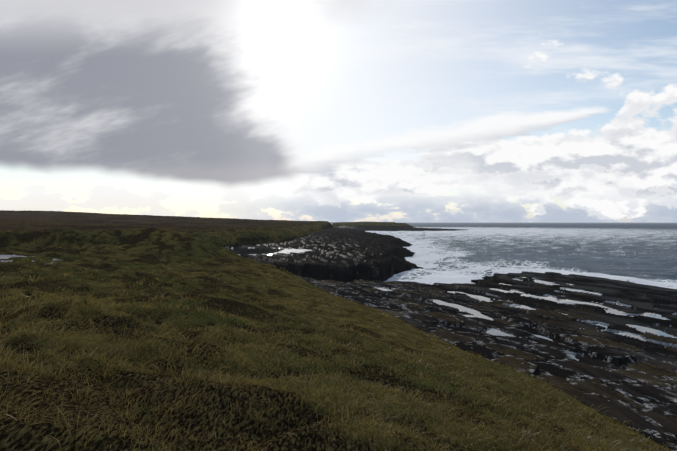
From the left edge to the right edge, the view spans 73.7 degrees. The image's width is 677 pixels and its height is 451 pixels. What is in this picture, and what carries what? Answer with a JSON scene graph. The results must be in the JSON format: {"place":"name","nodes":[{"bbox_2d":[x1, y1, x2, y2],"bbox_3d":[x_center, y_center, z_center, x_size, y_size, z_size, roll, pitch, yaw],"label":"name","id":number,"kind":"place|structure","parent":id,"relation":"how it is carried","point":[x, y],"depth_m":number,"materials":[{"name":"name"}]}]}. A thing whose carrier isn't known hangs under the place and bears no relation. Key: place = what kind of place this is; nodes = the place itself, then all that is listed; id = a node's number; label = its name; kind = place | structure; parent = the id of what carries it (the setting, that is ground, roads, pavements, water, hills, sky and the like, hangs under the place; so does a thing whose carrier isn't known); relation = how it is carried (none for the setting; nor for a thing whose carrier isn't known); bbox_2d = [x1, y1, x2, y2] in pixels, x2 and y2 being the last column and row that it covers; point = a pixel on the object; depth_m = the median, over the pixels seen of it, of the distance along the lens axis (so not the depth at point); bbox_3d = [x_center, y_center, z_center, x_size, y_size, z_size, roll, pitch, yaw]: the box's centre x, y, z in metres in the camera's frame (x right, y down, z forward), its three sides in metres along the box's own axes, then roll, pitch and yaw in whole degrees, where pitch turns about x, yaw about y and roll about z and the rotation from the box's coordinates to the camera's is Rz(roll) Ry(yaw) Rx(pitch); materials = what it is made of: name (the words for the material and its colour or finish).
{"place":"outdoors","nodes":[
{"label":"outdoors","id":0,"kind":"place"},
{"bbox_2d":[0,210,676,450],"bbox_3d":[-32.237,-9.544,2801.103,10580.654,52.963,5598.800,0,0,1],"label":"ground terrain","id":1,"kind":"structure","parent":0,"point":[595,342],"depth_m":21.41,"materials":[{"name":"green plant"}]},
{"bbox_2d":[0,232,676,450],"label":"grass","id":2,"kind":"structure","parent":1,"relation":"on","point":[610,445],"depth_m":8.84,"materials":[{"name":"green plant"}]},
{"bbox_2d":[0,0,676,221],"label":"sky","id":3,"kind":"structure","parent":0,"point":[291,110],"materials":[{"name":"white"}]},
{"bbox_2d":[365,222,676,288],"bbox_3d":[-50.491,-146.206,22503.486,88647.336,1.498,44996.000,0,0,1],"label":"sea water","id":4,"kind":"structure","parent":0,"point":[644,253],"depth_m":176.15,"materials":[{"name":"grey liquid"}]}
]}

